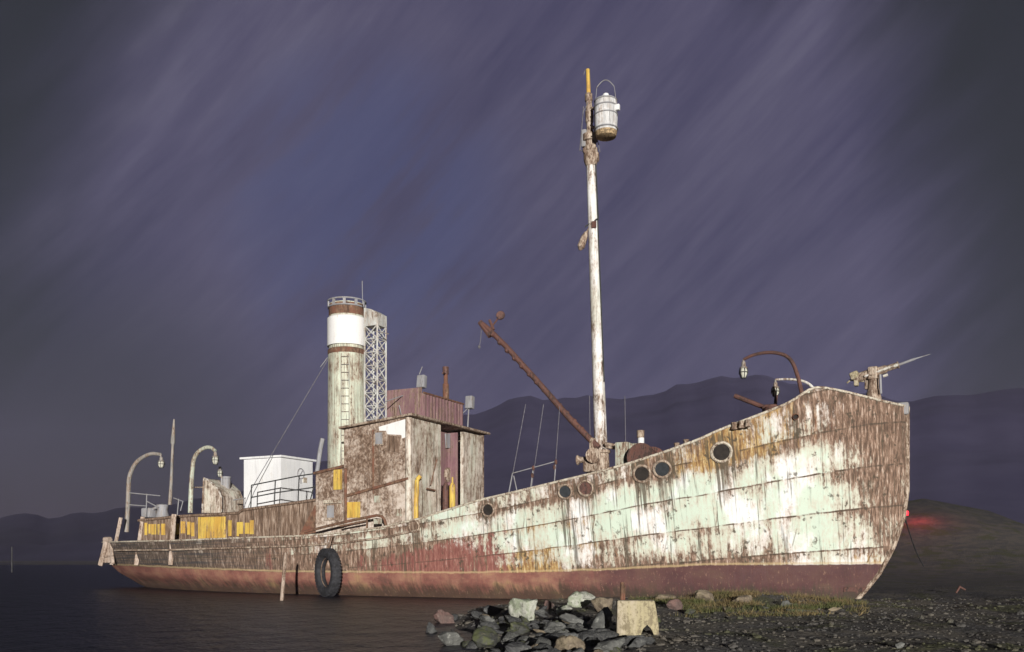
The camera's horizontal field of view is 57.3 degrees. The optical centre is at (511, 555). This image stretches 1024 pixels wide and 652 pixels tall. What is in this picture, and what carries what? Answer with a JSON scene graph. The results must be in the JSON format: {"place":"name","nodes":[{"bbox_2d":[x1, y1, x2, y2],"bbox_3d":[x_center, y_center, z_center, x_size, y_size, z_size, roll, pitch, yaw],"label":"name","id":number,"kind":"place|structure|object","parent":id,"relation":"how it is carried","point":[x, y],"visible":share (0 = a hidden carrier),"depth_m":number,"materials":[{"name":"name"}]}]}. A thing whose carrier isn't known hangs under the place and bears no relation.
{"place":"outdoors","nodes":[
{"label":"outdoors","id":0,"kind":"place"},
{"bbox_2d":[0,563,548,651],"bbox_3d":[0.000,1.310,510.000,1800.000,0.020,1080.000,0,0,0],"label":"water","id":1,"kind":"structure","parent":0,"point":[75,608],"depth_m":19.29,"materials":[{"name":"black liquid"}]},
{"bbox_2d":[11,547,12,571],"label":"marker pole","id":2,"kind":"object","parent":1,"relation":"in","point":[11,559],"visible":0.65,"depth_m":71.47,"materials":[{"name":"metal"}]},
{"bbox_2d":[280,552,286,600],"bbox_3d":[-6.589,0.857,26.981,0.202,1.887,0.110,0,0,0],"label":"mooring post","id":3,"kind":"object","parent":1,"relation":"in","point":[283,579],"visible":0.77,"depth_m":26.94,"materials":[{"name":"brown wood"}]},
{"bbox_2d":[426,622,436,633],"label":"rock","id":4,"kind":"object","parent":1,"relation":"in","point":[430,628],"visible":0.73,"depth_m":15.64,"materials":[{"name":"stone"}]},
{"bbox_2d":[461,640,469,646],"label":"stone","id":5,"kind":"object","parent":1,"relation":"in","point":[464,643],"visible":0.73,"depth_m":13.25,"materials":[{"name":"grey stone"}]},
{"bbox_2d":[490,648,501,651],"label":"stone","id":6,"kind":"object","parent":1,"relation":"in","point":[495,650],"visible":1,"depth_m":12.38,"materials":[{"name":"stone"}]},
{"bbox_2d":[0,375,1023,560],"bbox_3d":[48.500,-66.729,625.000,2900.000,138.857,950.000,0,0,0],"label":"hills","id":7,"kind":"structure","parent":0,"point":[967,450],"depth_m":424.99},
{"bbox_2d":[0,498,1023,651],"bbox_3d":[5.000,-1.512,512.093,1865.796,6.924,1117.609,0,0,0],"label":"ground","id":8,"kind":"structure","parent":0,"point":[976,554],"depth_m":21.69,"materials":[{"name":"grey gravel"}]},
{"bbox_2d":[433,609,454,622],"bbox_3d":[-1.312,1.214,18.048,0.406,0.357,0.326,0,0,-6],"label":"rock","id":9,"kind":"object","parent":8,"relation":"on","point":[441,616],"visible":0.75,"depth_m":17.95,"materials":[{"name":"stone"}]},
{"bbox_2d":[438,631,463,645],"bbox_3d":[-0.886,1.239,13.604,0.355,0.290,0.335,0,0,26],"label":"rock","id":10,"kind":"object","parent":8,"relation":"on","point":[447,638],"visible":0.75,"depth_m":13.49,"materials":[{"name":"grey stone"}]},
{"bbox_2d":[466,640,477,648],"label":"stone","id":11,"kind":"object","parent":8,"relation":"on","point":[471,644],"visible":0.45,"depth_m":13.07,"materials":[{"name":"stone"}]},
{"bbox_2d":[471,611,481,618],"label":"stone","id":12,"kind":"object","parent":8,"relation":"on","point":[476,614],"visible":0.68,"depth_m":18.43,"materials":[{"name":"stone"}]},
{"bbox_2d":[472,626,499,647],"bbox_3d":[-0.361,1.151,13.053,0.350,0.333,0.455,0,0,19],"label":"rock","id":13,"kind":"object","parent":8,"relation":"on","point":[484,636],"visible":0.94,"depth_m":12.95,"materials":[{"name":"green stone"}]},
{"bbox_2d":[479,615,495,621],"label":"rock","id":14,"kind":"object","parent":8,"relation":"on","point":[483,618],"visible":0.7,"depth_m":15.48,"materials":[{"name":"grey stone"}]},
{"bbox_2d":[480,621,499,628],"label":"stone","id":15,"kind":"object","parent":8,"relation":"on","point":[494,625],"visible":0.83,"depth_m":15.43,"materials":[{"name":"stone"}]},
{"bbox_2d":[483,605,502,614],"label":"rock","id":16,"kind":"object","parent":8,"relation":"on","point":[489,610],"visible":0.94,"depth_m":19.28,"materials":[{"name":"stone"}]},
{"bbox_2d":[502,631,518,642],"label":"stone","id":17,"kind":"object","parent":8,"relation":"on","point":[508,636],"visible":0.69,"depth_m":13.48,"materials":[{"name":"grey stone"}]},
{"bbox_2d":[98,68,929,598],"bbox_3d":[-2.901,-6.705,32.543,31.903,17.517,7.090,0,0,27],"label":"whale catcher","id":18,"kind":"object","parent":8,"relation":"on","point":[806,492],"visible":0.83,"depth_m":27.80,"materials":[{"name":"white metal"}]},
{"bbox_2d":[314,536,341,596],"bbox_3d":[-5.832,0.343,29.671,0.324,1.930,1.537,0,0,-35],"label":"tyre","id":19,"kind":"object","parent":18,"relation":"hanging from","point":[331,556],"visible":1,"depth_m":29.42,"materials":[{"name":"rubber"}]},
{"bbox_2d":[905,519,923,566],"bbox_3d":[12.533,-0.662,29.294,0.031,2.110,8.402,0,0,28],"label":"mooring line","id":20,"kind":"object","parent":18,"relation":"attached to","point":[913,543],"visible":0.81,"depth_m":29.33,"materials":[{"name":"fabric"}]},
{"bbox_2d":[507,615,521,622],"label":"stone","id":21,"kind":"object","parent":8,"relation":"on","point":[512,619],"visible":0.61,"depth_m":15.56,"materials":[{"name":"stone"}]},
{"bbox_2d":[505,642,531,651],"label":"rock","id":22,"kind":"object","parent":8,"relation":"on","point":[512,647],"visible":1,"depth_m":12.01,"materials":[{"name":"stone"}]},
{"bbox_2d":[510,621,531,633],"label":"rock","id":23,"kind":"object","parent":8,"relation":"on","point":[523,629],"visible":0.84,"depth_m":14.24,"materials":[{"name":"stone"}]},
{"bbox_2d":[508,598,537,621],"bbox_3d":[0.194,0.965,16.037,0.388,0.484,0.565,0,0,-44],"label":"rock","id":24,"kind":"object","parent":8,"relation":"on","point":[519,608],"visible":0.78,"depth_m":15.88,"materials":[{"name":"white stone"}]},
{"bbox_2d":[517,635,530,641],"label":"stone","id":25,"kind":"object","parent":8,"relation":"on","point":[525,638],"visible":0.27,"depth_m":12.99,"materials":[{"name":"grey stone"}]},
{"bbox_2d":[525,640,536,645],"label":"stone","id":26,"kind":"object","parent":8,"relation":"on","point":[530,642],"visible":0.36,"depth_m":12.66,"materials":[{"name":"stone"}]},
{"bbox_2d":[526,622,538,626],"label":"stone","id":27,"kind":"object","parent":8,"relation":"on","point":[532,623],"visible":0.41,"depth_m":14.66,"materials":[{"name":"stone"}]},
{"bbox_2d":[532,625,542,629],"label":"stone","id":28,"kind":"object","parent":8,"relation":"on","point":[535,627],"visible":0.57,"depth_m":14.47,"materials":[{"name":"stone"}]},
{"bbox_2d":[533,629,545,634],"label":"stone","id":29,"kind":"object","parent":8,"relation":"on","point":[537,630],"visible":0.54,"depth_m":13.95,"materials":[{"name":"beige stone"}]},
{"bbox_2d":[535,610,543,616],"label":"stone","id":30,"kind":"object","parent":8,"relation":"on","point":[540,611],"visible":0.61,"depth_m":18.25,"materials":[{"name":"grey stone"}]},
{"bbox_2d":[535,632,544,636],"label":"stone","id":31,"kind":"object","parent":8,"relation":"on","point":[539,634],"visible":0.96,"depth_m":13.76,"materials":[{"name":"stone"}]},
{"bbox_2d":[533,649,548,651],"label":"stone","id":32,"kind":"object","parent":8,"relation":"on","point":[545,650],"visible":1,"depth_m":11.13,"materials":[{"name":"stone"}]},
{"bbox_2d":[533,637,550,647],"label":"stone","id":33,"kind":"object","parent":8,"relation":"on","point":[543,640],"visible":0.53,"depth_m":12.11,"materials":[{"name":"grey stone"}]},
{"bbox_2d":[532,642,552,651],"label":"stone","id":34,"kind":"object","parent":8,"relation":"on","point":[541,646],"visible":0.66,"depth_m":11.91,"materials":[{"name":"stone"}]},
{"bbox_2d":[544,600,553,608],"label":"rock","id":35,"kind":"object","parent":8,"relation":"on","point":[548,604],"visible":0.93,"depth_m":19.51,"materials":[{"name":"brown stone"}]},
{"bbox_2d":[547,637,557,641],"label":"stone","id":36,"kind":"object","parent":8,"relation":"on","point":[553,639],"visible":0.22,"depth_m":12.89,"materials":[{"name":"stone"}]},
{"bbox_2d":[545,626,562,633],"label":"stone","id":37,"kind":"object","parent":8,"relation":"on","point":[555,628],"visible":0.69,"depth_m":13.91,"materials":[{"name":"grey stone"}]},
{"bbox_2d":[547,648,561,651],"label":"stone","id":38,"kind":"object","parent":8,"relation":"on","point":[553,650],"visible":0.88,"depth_m":11.19,"materials":[{"name":"stone"}]},
{"bbox_2d":[544,621,565,630],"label":"rock","id":39,"kind":"object","parent":8,"relation":"on","point":[549,625],"visible":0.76,"depth_m":14.00,"materials":[{"name":"grey stone"}]},
{"bbox_2d":[548,632,564,637],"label":"stone","id":40,"kind":"object","parent":8,"relation":"on","point":[556,634],"visible":0.3,"depth_m":13.12,"materials":[{"name":"stone"}]},
{"bbox_2d":[556,605,572,615],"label":"rock","id":41,"kind":"object","parent":8,"relation":"on","point":[563,609],"visible":0.84,"depth_m":18.44,"materials":[{"name":"white stone"}]},
{"bbox_2d":[554,635,585,651],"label":"rock","id":42,"kind":"object","parent":8,"relation":"on","point":[566,643],"visible":0.87,"depth_m":11.73,"materials":[{"name":"beige stone"}]},
{"bbox_2d":[564,625,576,631],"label":"stone","id":43,"kind":"object","parent":8,"relation":"on","point":[569,628],"visible":0.48,"depth_m":14.30,"materials":[{"name":"grey stone"}]},
{"bbox_2d":[558,613,590,626],"bbox_3d":[1.067,1.081,15.059,0.702,0.192,0.243,18,0,0],"label":"rock","id":44,"kind":"object","parent":8,"relation":"on","point":[568,618],"visible":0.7,"depth_m":14.97,"materials":[{"name":"grey stone"}]},
{"bbox_2d":[560,633,595,637],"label":"rock","id":45,"kind":"object","parent":8,"relation":"on","point":[572,634],"visible":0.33,"depth_m":13.20,"materials":[{"name":"stone"}]},
{"bbox_2d":[572,647,583,651],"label":"stone","id":46,"kind":"object","parent":8,"relation":"on","point":[579,649],"visible":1,"depth_m":11.28,"materials":[{"name":"grey stone"}]},
{"bbox_2d":[567,591,594,607],"bbox_3d":[1.482,0.965,20.023,0.579,0.415,0.487,0,0,13],"label":"rock","id":47,"kind":"object","parent":8,"relation":"on","point":[576,599],"visible":0.87,"depth_m":19.85,"materials":[{"name":"white stone"}]},
{"bbox_2d":[573,627,588,632],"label":"stone","id":48,"kind":"object","parent":8,"relation":"on","point":[577,629],"visible":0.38,"depth_m":13.67,"materials":[{"name":"grey stone"}]},
{"bbox_2d":[578,616,590,620],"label":"stone","id":49,"kind":"object","parent":8,"relation":"on","point":[585,618],"visible":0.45,"depth_m":15.25,"materials":[{"name":"stone"}]},
{"bbox_2d":[578,631,597,640],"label":"stone","id":50,"kind":"object","parent":8,"relation":"on","point":[584,636],"visible":0.58,"depth_m":13.11,"materials":[{"name":"stone"}]},
{"bbox_2d":[585,637,600,645],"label":"stone","id":51,"kind":"object","parent":8,"relation":"on","point":[590,641],"visible":0.86,"depth_m":12.76,"materials":[{"name":"black stone"}]},
{"bbox_2d":[590,607,612,628],"bbox_3d":[1.344,0.970,14.386,0.336,0.359,0.448,0,0,-15],"label":"rock","id":52,"kind":"object","parent":8,"relation":"on","point":[603,617],"visible":0.84,"depth_m":14.24,"materials":[{"name":"grey stone"}]},
{"bbox_2d":[591,597,612,611],"bbox_3d":[1.815,1.037,18.776,0.381,0.397,0.413,0,0,-29],"label":"rock","id":53,"kind":"object","parent":8,"relation":"on","point":[599,604],"visible":0.74,"depth_m":18.66,"materials":[{"name":"beige stone"}]},
{"bbox_2d":[594,628,610,632],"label":"stone","id":54,"kind":"object","parent":8,"relation":"on","point":[598,630],"visible":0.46,"depth_m":13.38,"materials":[{"name":"stone"}]},
{"bbox_2d":[596,631,618,639],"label":"stone","id":55,"kind":"object","parent":8,"relation":"on","point":[602,635],"visible":0.73,"depth_m":13.25,"materials":[{"name":"stone"}]},
{"bbox_2d":[593,637,624,651],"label":"rock","id":56,"kind":"object","parent":8,"relation":"on","point":[607,646],"visible":0.92,"depth_m":11.63,"materials":[{"name":"grey stone"}]},
{"bbox_2d":[610,647,622,651],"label":"stone","id":57,"kind":"object","parent":8,"relation":"on","point":[616,649],"visible":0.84,"depth_m":11.62,"materials":[{"name":"grey stone"}]},
{"bbox_2d":[616,636,630,644],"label":"stone","id":58,"kind":"object","parent":8,"relation":"on","point":[627,641],"visible":0.45,"depth_m":12.71,"materials":[{"name":"stone"}]},
{"bbox_2d":[627,635,644,643],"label":"stone","id":59,"kind":"object","parent":8,"relation":"on","point":[631,637],"visible":0.48,"depth_m":12.67,"materials":[{"name":"stone"}]},
{"bbox_2d":[616,582,658,636],"bbox_3d":[1.815,0.825,13.587,0.604,0.873,0.340,0,0,4],"label":"concrete block","id":60,"kind":"object","parent":8,"relation":"on","point":[634,617],"depth_m":13.42,"materials":[{"name":"beige concrete"}]},
{"bbox_2d":[628,637,646,647],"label":"rock","id":61,"kind":"object","parent":8,"relation":"on","point":[638,642],"visible":0.94,"depth_m":12.54,"materials":[{"name":"stone"}]},
{"bbox_2d":[643,636,654,643],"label":"stone","id":62,"kind":"object","parent":8,"relation":"on","point":[650,639],"visible":0.69,"depth_m":12.70,"materials":[{"name":"stone"}]},
{"bbox_2d":[654,594,675,599],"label":"clod","id":63,"kind":"object","parent":8,"relation":"on","point":[665,597],"visible":0.59,"depth_m":21.99,"materials":[{"name":"beige stone"}]},
{"bbox_2d":[666,598,682,610],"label":"rock","id":64,"kind":"object","parent":8,"relation":"on","point":[676,604],"visible":0.99,"depth_m":19.97,"materials":[{"name":"pink stone"}]},
{"bbox_2d":[684,608,695,613],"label":"clod","id":65,"kind":"object","parent":8,"relation":"on","point":[689,611],"visible":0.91,"depth_m":19.24,"materials":[{"name":"grey stone"}]},
{"bbox_2d":[695,590,713,600],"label":"rock","id":66,"kind":"object","parent":8,"relation":"on","point":[706,595],"visible":0.84,"depth_m":21.60,"materials":[{"name":"beige stone"}]},
{"bbox_2d":[455,593,1023,651],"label":"gravel","id":67,"kind":"structure","parent":8,"relation":"on","point":[733,645],"depth_m":15.18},
{"bbox_2d":[732,595,752,602],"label":"rock","id":68,"kind":"object","parent":8,"relation":"on","point":[746,598],"visible":0.86,"depth_m":21.06,"materials":[{"name":"beige stone"}]},
{"bbox_2d":[627,587,869,617],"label":"grass","id":69,"kind":"structure","parent":8,"relation":"on","point":[693,601],"depth_m":21.03,"materials":[{"name":"green plant"}]},
{"bbox_2d":[756,605,768,608],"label":"clod","id":70,"kind":"object","parent":8,"relation":"on","point":[761,607],"visible":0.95,"depth_m":20.20,"materials":[{"name":"grey stone"}]},
{"bbox_2d":[781,600,790,606],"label":"rock","id":71,"kind":"object","parent":8,"relation":"on","point":[785,602],"visible":0.61,"depth_m":21.03,"materials":[{"name":"grey stone"}]},
{"bbox_2d":[785,609,816,612],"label":"clod","id":72,"kind":"object","parent":8,"relation":"on","point":[797,610],"visible":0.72,"depth_m":19.66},
{"bbox_2d":[827,607,840,610],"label":"rock","id":73,"kind":"object","parent":8,"relation":"on","point":[834,609],"visible":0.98,"depth_m":20.05,"materials":[{"name":"beige stone"}]},
{"bbox_2d":[894,642,904,648],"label":"rock","id":74,"kind":"object","parent":8,"relation":"on","point":[900,645],"visible":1,"depth_m":12.45,"materials":[{"name":"grey stone"}]},
{"bbox_2d":[0,0,1023,518],"label":"sky","id":75,"kind":"structure","parent":0,"point":[188,187],"materials":[{"name":"purple"}]}
]}

